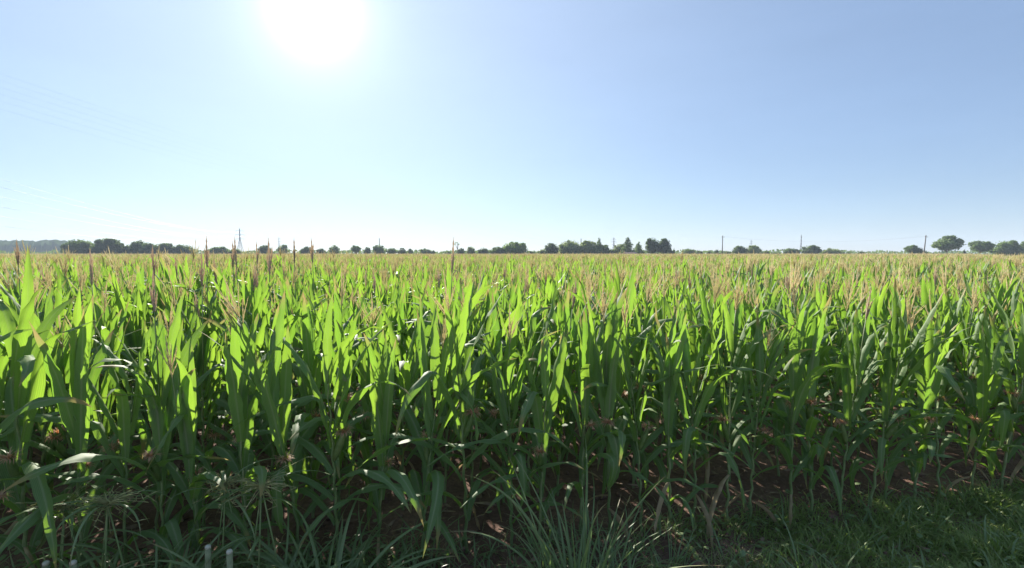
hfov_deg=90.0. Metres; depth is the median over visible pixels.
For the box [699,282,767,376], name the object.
maize plant
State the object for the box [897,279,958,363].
maize plant
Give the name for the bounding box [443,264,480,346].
maize plant
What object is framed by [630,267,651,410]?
maize plant
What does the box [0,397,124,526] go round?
maize plant
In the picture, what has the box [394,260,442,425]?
maize plant
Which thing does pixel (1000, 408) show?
maize plant
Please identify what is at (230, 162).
power line
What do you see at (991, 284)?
maize plant
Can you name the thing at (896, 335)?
maize plant
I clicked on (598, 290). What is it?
maize plant
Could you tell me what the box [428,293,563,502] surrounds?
maize plant
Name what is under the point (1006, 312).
maize plant
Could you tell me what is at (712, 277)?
maize plant
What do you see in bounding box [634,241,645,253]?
conifer tree
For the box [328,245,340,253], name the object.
broadleaf tree
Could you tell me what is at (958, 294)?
maize plant
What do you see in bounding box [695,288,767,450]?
maize plant
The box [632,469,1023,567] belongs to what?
grass
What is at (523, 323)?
maize plant
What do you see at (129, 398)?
maize plant
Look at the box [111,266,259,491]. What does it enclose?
maize plant
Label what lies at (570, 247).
broadleaf tree
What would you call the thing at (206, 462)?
maize plant
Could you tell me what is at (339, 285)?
maize plant
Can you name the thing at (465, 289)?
maize plant
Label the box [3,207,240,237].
power line
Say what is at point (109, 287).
maize plant
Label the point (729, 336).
maize plant
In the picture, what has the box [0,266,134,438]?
maize plant
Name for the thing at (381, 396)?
maize plant
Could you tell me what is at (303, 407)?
maize plant
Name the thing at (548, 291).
maize plant
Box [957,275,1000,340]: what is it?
maize plant
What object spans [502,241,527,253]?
broadleaf tree
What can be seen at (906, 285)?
maize plant
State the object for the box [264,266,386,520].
maize plant
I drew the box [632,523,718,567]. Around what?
grass clump
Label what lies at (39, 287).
maize plant
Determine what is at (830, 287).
maize plant
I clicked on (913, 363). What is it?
maize plant
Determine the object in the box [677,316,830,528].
maize plant
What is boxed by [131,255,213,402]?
maize plant
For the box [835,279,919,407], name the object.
maize plant
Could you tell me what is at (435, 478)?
maize plant
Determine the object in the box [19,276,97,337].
maize plant
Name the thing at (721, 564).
dry grass
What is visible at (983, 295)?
maize plant
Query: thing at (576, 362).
maize plant
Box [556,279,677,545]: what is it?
maize plant
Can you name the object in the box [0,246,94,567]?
maize plant
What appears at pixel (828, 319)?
maize plant
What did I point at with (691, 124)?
sky
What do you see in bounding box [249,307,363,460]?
maize plant
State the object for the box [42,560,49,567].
stake
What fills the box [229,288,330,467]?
maize plant
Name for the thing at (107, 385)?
maize plant
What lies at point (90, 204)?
power line
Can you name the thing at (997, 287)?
maize plant
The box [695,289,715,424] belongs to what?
maize plant
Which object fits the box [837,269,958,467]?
maize plant
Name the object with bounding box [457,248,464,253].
broadleaf tree
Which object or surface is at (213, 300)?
maize plant
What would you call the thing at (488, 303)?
maize plant
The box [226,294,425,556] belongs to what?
maize plant
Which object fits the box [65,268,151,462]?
maize plant
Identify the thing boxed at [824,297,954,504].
maize plant
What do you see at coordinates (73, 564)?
stake
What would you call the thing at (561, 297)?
maize plant
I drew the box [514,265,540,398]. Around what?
maize plant
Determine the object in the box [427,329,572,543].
maize plant
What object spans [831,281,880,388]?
maize plant
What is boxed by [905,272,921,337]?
maize plant
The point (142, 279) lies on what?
maize plant
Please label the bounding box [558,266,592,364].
maize plant
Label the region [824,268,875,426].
maize plant
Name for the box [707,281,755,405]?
maize plant
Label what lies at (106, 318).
maize plant
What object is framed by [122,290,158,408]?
maize plant
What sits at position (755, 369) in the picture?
maize plant
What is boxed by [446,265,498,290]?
maize plant
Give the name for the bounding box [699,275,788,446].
maize plant
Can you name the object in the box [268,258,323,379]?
maize plant
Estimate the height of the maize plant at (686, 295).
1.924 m
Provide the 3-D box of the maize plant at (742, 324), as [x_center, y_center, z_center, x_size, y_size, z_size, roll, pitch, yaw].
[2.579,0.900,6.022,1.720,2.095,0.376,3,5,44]
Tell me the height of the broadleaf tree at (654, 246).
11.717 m
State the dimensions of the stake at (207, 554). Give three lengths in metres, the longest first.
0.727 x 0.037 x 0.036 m
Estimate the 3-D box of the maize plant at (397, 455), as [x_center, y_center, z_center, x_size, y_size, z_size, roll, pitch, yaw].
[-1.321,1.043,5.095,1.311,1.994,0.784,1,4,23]
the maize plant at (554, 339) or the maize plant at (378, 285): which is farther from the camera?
the maize plant at (378, 285)
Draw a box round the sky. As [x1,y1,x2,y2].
[0,0,1023,253]
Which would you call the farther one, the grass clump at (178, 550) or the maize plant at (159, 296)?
the maize plant at (159, 296)
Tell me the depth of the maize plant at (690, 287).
7.18 m
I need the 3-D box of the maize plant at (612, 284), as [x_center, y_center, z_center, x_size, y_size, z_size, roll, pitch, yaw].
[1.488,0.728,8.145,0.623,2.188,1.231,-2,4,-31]
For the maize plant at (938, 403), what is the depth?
4.85 m
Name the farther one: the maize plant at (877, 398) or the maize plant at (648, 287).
the maize plant at (648, 287)
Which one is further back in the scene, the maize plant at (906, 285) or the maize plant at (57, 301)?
the maize plant at (906, 285)
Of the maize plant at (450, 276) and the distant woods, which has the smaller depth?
the maize plant at (450, 276)
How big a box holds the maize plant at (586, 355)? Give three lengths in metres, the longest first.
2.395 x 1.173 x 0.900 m
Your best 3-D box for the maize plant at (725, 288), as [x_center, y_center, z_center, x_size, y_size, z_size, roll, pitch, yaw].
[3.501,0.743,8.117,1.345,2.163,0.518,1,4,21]
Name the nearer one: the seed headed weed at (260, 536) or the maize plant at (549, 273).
the seed headed weed at (260, 536)
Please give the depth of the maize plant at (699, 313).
5.86 m
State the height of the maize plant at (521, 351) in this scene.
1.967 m
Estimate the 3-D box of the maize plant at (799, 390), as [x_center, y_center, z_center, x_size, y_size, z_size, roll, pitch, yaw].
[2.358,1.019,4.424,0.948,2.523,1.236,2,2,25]
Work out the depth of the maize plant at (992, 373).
4.68 m
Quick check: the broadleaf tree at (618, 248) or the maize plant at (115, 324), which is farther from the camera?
the broadleaf tree at (618, 248)
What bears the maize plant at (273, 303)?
on the ground at (455, 486)
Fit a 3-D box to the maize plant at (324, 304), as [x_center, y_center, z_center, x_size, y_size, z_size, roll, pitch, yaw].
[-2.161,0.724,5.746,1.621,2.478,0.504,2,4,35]
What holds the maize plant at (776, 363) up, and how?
on the ground at (455, 486)
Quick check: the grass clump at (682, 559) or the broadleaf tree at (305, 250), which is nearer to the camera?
the grass clump at (682, 559)
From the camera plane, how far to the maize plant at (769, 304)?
5.28 m
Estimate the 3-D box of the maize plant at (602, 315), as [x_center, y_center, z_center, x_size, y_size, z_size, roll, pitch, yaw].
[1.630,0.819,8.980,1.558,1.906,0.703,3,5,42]
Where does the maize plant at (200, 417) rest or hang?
on the ground at (455, 486)
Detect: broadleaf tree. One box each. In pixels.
[60,239,95,253]
[91,238,124,253]
[122,240,161,253]
[155,242,175,253]
[168,244,194,253]
[205,246,230,253]
[257,245,270,253]
[276,245,288,253]
[299,246,314,253]
[315,248,326,253]
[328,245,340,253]
[350,245,361,252]
[363,247,370,253]
[373,244,385,253]
[386,248,396,253]
[397,248,406,253]
[419,248,429,253]
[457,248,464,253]
[466,246,474,253]
[477,247,488,253]
[489,247,506,253]
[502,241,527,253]
[544,243,559,253]
[558,239,580,253]
[579,240,595,253]
[592,245,608,253]
[613,244,622,253]
[645,238,671,253]
[682,248,695,253]
[732,246,747,253]
[746,245,761,253]
[783,248,800,253]
[802,245,821,253]
[822,248,842,253]
[903,245,918,253]
[930,235,965,252]
[968,240,995,253]
[988,240,1023,255]
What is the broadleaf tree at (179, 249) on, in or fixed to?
on the ground at (455, 486)
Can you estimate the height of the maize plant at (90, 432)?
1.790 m
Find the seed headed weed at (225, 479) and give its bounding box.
[160,458,305,567]
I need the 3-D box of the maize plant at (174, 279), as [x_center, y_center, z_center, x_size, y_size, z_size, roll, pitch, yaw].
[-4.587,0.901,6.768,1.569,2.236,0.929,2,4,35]
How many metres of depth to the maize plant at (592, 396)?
5.63 m
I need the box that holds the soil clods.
[0,389,1023,567]
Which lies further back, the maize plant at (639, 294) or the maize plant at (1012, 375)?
the maize plant at (639, 294)
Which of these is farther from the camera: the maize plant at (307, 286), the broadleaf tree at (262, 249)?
the broadleaf tree at (262, 249)
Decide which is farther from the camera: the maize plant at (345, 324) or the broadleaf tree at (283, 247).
the broadleaf tree at (283, 247)
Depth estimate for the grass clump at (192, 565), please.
3.31 m
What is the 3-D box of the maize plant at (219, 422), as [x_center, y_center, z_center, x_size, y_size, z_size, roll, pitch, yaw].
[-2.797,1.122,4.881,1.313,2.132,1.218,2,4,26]
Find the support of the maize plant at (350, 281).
on the ground at (455, 486)
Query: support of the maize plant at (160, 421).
on the ground at (455, 486)
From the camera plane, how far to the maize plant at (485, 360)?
4.62 m
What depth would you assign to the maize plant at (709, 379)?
4.98 m
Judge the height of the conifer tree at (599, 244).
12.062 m
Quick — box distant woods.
[0,248,995,254]
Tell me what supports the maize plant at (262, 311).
on the ground at (455, 486)
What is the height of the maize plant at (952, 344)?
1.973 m
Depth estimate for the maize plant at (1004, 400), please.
5.72 m
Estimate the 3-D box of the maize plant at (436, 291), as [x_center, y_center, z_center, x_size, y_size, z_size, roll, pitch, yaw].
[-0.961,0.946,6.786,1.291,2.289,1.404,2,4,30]
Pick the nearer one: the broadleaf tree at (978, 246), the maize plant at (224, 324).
the maize plant at (224, 324)
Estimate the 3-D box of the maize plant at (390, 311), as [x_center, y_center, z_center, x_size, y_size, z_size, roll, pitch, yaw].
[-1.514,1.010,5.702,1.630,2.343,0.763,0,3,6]
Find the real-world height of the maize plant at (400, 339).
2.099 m
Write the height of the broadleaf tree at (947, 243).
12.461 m
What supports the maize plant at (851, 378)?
on the ground at (455, 486)
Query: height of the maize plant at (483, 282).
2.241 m
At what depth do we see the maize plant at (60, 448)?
4.03 m
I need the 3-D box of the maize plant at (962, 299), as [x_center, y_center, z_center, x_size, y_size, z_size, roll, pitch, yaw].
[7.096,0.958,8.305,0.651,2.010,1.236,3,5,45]
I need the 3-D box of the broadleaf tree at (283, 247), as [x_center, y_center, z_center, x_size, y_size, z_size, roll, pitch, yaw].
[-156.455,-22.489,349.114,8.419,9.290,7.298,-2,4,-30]
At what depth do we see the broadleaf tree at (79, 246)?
294.62 m
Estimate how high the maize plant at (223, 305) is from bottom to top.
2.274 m
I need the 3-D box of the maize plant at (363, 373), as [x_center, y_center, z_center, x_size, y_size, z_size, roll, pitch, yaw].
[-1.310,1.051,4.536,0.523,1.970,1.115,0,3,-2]
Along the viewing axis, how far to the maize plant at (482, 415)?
5.52 m
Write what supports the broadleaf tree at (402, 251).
on the ground at (455, 486)
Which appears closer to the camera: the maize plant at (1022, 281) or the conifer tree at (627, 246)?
the maize plant at (1022, 281)
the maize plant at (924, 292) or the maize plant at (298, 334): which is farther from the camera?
the maize plant at (924, 292)
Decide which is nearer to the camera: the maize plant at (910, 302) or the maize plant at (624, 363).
the maize plant at (624, 363)
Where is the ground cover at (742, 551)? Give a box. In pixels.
[0,466,1023,567]
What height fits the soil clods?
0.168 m
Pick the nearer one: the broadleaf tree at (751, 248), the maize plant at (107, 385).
the maize plant at (107, 385)
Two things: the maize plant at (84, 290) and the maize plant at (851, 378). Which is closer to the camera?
the maize plant at (851, 378)
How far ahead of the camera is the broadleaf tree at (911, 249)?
278.29 m
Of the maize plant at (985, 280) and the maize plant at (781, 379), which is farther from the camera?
the maize plant at (985, 280)
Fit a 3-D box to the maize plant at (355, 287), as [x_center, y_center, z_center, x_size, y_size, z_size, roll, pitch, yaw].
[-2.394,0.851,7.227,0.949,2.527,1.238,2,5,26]
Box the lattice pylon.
[235,228,243,250]
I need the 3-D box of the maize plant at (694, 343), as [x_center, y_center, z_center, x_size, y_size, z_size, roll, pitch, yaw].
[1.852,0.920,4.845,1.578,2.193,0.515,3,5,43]
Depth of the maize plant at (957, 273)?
9.17 m
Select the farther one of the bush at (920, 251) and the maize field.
the bush at (920, 251)
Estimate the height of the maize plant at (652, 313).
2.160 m
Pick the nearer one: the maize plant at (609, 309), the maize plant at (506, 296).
the maize plant at (609, 309)
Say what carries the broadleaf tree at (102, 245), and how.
on the ground at (455, 486)
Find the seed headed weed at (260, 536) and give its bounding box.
[194,456,346,567]
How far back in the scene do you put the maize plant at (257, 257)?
6.35 m
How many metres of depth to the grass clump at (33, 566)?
3.21 m
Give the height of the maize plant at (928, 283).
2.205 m
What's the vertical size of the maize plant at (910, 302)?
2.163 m
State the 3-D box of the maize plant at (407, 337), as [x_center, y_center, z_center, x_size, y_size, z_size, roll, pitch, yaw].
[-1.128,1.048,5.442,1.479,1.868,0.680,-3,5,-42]
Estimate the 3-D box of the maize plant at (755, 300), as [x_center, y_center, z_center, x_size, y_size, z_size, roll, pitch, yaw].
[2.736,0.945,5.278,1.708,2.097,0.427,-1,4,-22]
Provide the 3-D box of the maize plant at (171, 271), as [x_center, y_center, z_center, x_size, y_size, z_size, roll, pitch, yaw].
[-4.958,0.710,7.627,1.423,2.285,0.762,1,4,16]
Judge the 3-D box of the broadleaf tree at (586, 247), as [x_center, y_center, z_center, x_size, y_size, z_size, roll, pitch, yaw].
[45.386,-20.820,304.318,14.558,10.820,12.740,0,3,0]
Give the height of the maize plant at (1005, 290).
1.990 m
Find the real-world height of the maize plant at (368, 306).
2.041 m
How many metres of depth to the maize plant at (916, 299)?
7.40 m
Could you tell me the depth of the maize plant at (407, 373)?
4.41 m
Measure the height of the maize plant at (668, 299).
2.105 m
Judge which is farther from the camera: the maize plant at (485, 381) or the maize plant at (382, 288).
the maize plant at (382, 288)
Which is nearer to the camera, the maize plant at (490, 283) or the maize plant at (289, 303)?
the maize plant at (289, 303)
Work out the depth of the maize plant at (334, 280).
7.94 m
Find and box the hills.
[0,239,288,253]
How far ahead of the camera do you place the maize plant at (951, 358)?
7.31 m
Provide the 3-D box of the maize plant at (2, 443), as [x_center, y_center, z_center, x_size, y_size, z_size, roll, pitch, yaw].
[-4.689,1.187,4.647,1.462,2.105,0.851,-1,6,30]
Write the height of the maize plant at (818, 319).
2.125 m
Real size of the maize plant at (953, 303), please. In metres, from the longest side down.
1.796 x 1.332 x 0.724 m
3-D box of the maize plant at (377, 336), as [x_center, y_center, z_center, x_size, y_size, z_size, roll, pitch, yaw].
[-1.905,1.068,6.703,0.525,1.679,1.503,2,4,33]
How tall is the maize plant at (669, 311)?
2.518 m
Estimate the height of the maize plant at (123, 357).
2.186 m
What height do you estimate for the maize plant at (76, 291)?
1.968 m
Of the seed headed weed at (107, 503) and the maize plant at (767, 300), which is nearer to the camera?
the seed headed weed at (107, 503)
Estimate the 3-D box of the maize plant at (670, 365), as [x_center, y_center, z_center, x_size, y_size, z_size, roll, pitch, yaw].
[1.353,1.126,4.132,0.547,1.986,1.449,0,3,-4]
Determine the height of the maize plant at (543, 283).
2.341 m
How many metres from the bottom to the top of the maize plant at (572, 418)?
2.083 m
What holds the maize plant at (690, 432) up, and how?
on the ground at (455, 486)
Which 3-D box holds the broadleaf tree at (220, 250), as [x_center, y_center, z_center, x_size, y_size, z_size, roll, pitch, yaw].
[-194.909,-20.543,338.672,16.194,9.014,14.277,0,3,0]
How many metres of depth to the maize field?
13.74 m
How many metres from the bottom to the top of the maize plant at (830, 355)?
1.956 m
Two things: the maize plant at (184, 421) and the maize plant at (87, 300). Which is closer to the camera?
the maize plant at (184, 421)
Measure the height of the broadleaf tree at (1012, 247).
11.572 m
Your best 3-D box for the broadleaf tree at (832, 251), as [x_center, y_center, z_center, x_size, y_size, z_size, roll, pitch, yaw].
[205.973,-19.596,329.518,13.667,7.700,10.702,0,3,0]
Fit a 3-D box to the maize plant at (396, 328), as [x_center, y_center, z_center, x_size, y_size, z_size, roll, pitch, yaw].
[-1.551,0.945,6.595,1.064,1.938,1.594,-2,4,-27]
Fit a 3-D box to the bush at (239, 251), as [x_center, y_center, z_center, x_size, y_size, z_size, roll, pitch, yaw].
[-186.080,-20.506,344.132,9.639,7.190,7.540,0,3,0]
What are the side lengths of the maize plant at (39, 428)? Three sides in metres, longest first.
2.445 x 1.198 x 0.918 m
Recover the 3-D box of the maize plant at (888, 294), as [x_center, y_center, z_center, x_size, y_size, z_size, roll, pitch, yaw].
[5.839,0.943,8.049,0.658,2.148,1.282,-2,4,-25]
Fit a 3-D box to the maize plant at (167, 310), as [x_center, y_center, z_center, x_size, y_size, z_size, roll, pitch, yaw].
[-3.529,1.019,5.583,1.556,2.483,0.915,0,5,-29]
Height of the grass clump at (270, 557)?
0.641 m
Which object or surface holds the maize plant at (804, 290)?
on the ground at (455, 486)
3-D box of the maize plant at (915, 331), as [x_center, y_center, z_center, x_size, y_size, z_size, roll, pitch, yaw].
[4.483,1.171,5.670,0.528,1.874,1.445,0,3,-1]
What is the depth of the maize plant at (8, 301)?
5.24 m
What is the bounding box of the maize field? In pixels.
[0,240,1023,567]
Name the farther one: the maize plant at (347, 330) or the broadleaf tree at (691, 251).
the broadleaf tree at (691, 251)
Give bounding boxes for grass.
[6,464,1023,567]
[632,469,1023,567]
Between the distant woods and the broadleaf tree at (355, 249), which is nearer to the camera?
the broadleaf tree at (355, 249)
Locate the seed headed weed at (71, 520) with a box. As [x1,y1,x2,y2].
[0,480,162,567]
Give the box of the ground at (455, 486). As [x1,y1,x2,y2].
[0,348,1023,567]
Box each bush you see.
[229,249,242,253]
[915,248,927,253]
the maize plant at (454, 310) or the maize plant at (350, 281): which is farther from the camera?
the maize plant at (350, 281)
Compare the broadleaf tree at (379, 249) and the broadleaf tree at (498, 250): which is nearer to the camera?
the broadleaf tree at (498, 250)
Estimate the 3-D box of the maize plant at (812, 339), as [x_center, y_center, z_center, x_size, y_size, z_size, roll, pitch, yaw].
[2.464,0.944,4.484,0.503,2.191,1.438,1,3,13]
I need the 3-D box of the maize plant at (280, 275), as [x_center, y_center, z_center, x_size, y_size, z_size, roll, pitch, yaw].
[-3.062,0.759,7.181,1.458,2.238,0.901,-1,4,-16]
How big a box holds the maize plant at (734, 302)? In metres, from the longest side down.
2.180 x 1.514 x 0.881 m
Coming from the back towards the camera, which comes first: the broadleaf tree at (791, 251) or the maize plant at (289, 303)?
the broadleaf tree at (791, 251)
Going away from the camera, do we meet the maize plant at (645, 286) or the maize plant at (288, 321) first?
the maize plant at (288, 321)
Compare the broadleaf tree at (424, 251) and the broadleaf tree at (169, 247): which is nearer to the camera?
the broadleaf tree at (169, 247)
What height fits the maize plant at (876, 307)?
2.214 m
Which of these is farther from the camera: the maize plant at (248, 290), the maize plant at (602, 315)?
the maize plant at (602, 315)
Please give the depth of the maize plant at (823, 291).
8.03 m
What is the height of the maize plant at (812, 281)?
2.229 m
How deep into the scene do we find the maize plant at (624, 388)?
5.51 m
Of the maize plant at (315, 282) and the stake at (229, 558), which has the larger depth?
the maize plant at (315, 282)
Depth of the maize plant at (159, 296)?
5.95 m
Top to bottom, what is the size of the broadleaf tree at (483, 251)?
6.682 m
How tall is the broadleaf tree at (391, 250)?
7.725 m
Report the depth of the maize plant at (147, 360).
4.71 m
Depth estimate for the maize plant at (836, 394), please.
5.20 m
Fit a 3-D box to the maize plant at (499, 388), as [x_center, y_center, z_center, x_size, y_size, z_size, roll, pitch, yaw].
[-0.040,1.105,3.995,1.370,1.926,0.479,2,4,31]
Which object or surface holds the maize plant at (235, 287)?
on the ground at (455, 486)
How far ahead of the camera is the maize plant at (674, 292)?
6.51 m
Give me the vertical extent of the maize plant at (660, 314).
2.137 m
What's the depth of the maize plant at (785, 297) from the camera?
7.49 m
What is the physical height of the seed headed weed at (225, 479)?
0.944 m
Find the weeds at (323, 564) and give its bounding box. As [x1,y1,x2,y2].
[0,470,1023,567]
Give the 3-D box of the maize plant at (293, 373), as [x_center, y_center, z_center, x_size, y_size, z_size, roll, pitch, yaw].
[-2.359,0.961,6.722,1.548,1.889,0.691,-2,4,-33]
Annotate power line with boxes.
[0,80,532,234]
[2,179,207,230]
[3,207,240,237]
[11,97,562,242]
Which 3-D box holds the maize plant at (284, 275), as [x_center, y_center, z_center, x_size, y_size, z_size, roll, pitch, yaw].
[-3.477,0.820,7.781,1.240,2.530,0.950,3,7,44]
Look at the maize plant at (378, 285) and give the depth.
8.05 m
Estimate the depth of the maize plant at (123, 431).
3.47 m
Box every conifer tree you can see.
[595,238,602,251]
[617,237,633,253]
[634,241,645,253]
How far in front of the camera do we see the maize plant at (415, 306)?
5.78 m
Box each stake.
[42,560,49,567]
[69,560,77,567]
[205,544,210,567]
[226,549,232,567]
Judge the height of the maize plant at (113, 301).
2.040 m
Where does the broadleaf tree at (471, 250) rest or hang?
on the ground at (455, 486)
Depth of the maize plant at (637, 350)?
4.90 m
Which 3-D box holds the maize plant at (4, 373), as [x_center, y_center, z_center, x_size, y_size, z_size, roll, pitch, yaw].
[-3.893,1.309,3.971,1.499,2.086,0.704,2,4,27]
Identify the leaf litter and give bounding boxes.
[0,383,1023,567]
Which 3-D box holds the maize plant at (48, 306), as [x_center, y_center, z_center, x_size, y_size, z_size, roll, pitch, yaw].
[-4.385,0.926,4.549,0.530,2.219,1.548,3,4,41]
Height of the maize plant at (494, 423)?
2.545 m
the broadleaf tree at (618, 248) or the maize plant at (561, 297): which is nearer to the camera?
the maize plant at (561, 297)
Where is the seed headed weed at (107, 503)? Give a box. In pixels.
[0,484,174,567]
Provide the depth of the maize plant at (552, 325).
6.40 m
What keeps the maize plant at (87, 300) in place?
on the ground at (455, 486)
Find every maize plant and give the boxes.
[0,239,56,468]
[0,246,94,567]
[0,259,50,367]
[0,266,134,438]
[0,273,110,495]
[0,279,173,546]
[0,282,47,306]
[0,287,146,567]
[0,311,181,539]
[0,313,230,567]
[0,326,51,548]
[0,331,53,508]
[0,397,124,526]
[1,274,222,567]
[2,252,181,541]
[4,266,140,510]
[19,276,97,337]
[28,275,118,447]
[32,258,81,433]
[40,262,65,300]
[40,305,133,437]
[43,279,85,304]
[54,277,164,447]
[57,262,118,384]
[62,282,130,373]
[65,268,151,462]
[67,281,147,452]
[73,263,152,386]
[73,264,156,392]
[75,276,144,399]
[75,301,134,502]
[84,267,122,362]
[105,297,215,531]
[109,285,175,373]
[111,245,197,492]
[111,252,278,529]
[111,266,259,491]
[111,274,131,388]
[119,291,294,489]
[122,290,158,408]
[124,276,206,442]
[127,266,241,462]
[129,236,269,468]
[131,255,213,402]
[133,334,252,564]
[146,270,205,439]
[148,271,193,351]
[151,265,350,526]
[167,255,197,299]
[179,241,275,449]
[190,263,247,339]
[194,257,229,439]
[197,237,300,475]
[198,288,304,567]
[199,238,347,521]
[199,275,367,565]
[201,264,261,445]
[224,263,321,452]
[225,293,352,518]
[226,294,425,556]
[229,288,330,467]
[230,256,267,299]
[236,242,294,389]
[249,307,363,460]
[255,241,330,444]
[262,280,285,328]
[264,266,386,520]
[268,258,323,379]
[270,259,326,391]
[270,262,332,397]
[272,288,326,410]
[279,303,399,478]
[292,239,354,451]
[292,289,357,402]
[295,255,361,383]
[298,334,423,567]
[300,280,333,384]
[304,261,350,388]
[313,288,363,458]
[314,273,358,354]
[315,281,491,509]
[316,293,383,514]
[318,266,343,339]
[320,271,410,447]
[324,292,422,473]
[331,307,396,396]
[332,293,402,419]
[334,289,456,471]
[340,263,389,390]
[344,270,571,552]
[349,297,367,399]
[349,299,438,447]
[355,297,448,471]
[356,274,393,323]
[356,282,404,422]
[361,267,410,332]
[387,279,419,315]
[392,237,520,505]
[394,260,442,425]
[394,270,476,428]
[396,278,425,324]
[397,296,515,560]
[401,281,542,500]
[405,275,491,441]
[412,262,462,470]
[416,259,453,376]
[418,272,453,403]
[421,305,584,547]
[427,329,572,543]
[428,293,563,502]
[441,265,472,298]
[442,261,509,310]
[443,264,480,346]
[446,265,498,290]
[450,302,541,465]
[455,296,530,472]
[460,279,490,440]
[463,273,501,305]
[470,283,504,419]
[471,269,604,490]
[475,286,541,438]
[480,260,528,355]
[485,278,523,410]
[486,283,571,462]
[488,288,572,458]
[496,275,544,412]
[500,281,535,302]
[500,284,539,356]
[508,281,593,495]
[509,293,571,426]
[510,283,537,439]
[510,285,660,489]
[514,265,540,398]
[526,267,576,300]
[529,274,639,533]
[529,276,580,460]
[530,267,563,351]
[535,270,555,384]
[537,301,599,421]
[539,257,577,387]
[555,273,647,435]
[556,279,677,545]
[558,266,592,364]
[566,259,698,498]
[569,266,653,463]
[581,288,720,531]
[594,285,634,363]
[598,269,715,444]
[601,301,707,485]
[602,264,639,364]
[602,322,642,427]
[604,272,659,408]
[605,262,647,398]
[610,269,661,357]
[619,264,700,489]
[621,266,670,361]
[626,297,771,546]
[630,265,687,420]
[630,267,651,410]
[631,304,754,543]
[632,287,667,394]
[633,265,799,484]
[638,273,658,392]
[638,280,693,391]
[643,268,667,300]
[645,268,722,459]
[646,267,789,501]
[648,270,796,536]
[651,267,703,428]
[659,294,759,458]
[668,282,724,348]
[669,269,700,411]
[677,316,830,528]
[678,269,838,474]
[682,272,787,421]
[691,270,805,481]
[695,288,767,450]
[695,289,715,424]
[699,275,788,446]
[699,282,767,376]
[705,267,768,352]
[706,263,737,404]
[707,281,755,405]
[713,275,828,475]
[727,255,856,533]
[728,315,787,431]
[730,274,785,350]
[733,288,795,412]
[737,260,785,401]
[743,265,829,401]
[752,287,806,398]
[756,268,841,515]
[756,271,877,434]
[758,273,860,443]
[761,275,794,381]
[761,278,996,508]
[762,273,790,375]
[766,271,833,397]
[771,288,926,508]
[775,275,880,465]
[775,284,840,415]
[777,288,829,384]
[781,267,889,441]
[781,309,876,472]
[807,268,836,336]
[812,287,849,421]
[813,283,951,470]
[817,270,860,390]
[819,280,920,405]
[822,285,877,380]
[823,264,881,401]
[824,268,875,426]
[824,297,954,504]
[826,261,912,432]
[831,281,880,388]
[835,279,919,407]
[836,280,881,380]
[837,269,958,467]
[841,273,883,349]
[850,284,957,439]
[850,309,987,463]
[855,269,921,414]
[858,274,898,384]
[862,312,964,500]
[865,289,995,494]
[869,278,911,391]
[869,310,957,465]
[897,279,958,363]
[900,276,914,395]
[901,280,954,407]
[902,267,957,301]
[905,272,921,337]
[905,285,1021,457]
[908,260,1003,459]
[908,275,958,407]
[909,289,977,395]
[920,267,952,430]
[921,292,965,317]
[936,264,988,298]
[936,278,1007,380]
[945,307,1023,492]
[947,282,1018,430]
[948,268,1022,408]
[948,276,956,370]
[949,284,974,377]
[950,287,1021,465]
[951,283,1023,489]
[954,270,1015,380]
[954,280,986,381]
[954,292,1023,420]
[955,313,1023,490]
[956,289,1023,408]
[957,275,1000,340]
[959,269,1020,406]
[961,362,1023,456]
[965,277,1000,324]
[969,274,1023,353]
[982,281,1020,299]
[984,275,1008,311]
[990,320,1023,428]
[1002,272,1023,291]
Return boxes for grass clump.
[9,513,165,567]
[27,505,275,567]
[140,496,360,567]
[184,486,453,567]
[441,432,720,567]
[546,497,686,567]
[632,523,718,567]
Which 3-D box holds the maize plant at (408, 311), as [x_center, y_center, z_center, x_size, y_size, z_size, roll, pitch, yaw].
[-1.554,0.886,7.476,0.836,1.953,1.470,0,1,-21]
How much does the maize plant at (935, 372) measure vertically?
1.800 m
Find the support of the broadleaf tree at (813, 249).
on the ground at (455, 486)
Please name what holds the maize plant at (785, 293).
on the ground at (455, 486)
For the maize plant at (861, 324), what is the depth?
5.32 m
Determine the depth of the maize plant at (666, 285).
8.12 m
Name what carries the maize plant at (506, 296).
on the ground at (455, 486)
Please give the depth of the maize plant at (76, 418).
3.32 m
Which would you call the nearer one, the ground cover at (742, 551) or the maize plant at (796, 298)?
the ground cover at (742, 551)
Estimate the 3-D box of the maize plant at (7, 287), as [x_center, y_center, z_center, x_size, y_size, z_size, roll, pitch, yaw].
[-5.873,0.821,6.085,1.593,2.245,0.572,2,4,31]
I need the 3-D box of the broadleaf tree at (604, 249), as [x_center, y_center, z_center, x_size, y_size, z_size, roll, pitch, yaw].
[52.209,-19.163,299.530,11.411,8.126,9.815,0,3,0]
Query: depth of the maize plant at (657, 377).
4.98 m
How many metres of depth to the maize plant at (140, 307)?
5.84 m
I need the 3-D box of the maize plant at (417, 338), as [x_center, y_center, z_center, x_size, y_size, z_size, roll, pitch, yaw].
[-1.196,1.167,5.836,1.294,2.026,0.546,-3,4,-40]
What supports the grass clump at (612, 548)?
on the ground at (455, 486)
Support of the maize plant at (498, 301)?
on the ground at (455, 486)
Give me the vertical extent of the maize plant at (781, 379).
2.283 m
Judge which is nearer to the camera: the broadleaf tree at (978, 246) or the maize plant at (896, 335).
the maize plant at (896, 335)
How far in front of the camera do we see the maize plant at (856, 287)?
8.81 m
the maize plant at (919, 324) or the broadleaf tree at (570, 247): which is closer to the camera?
the maize plant at (919, 324)

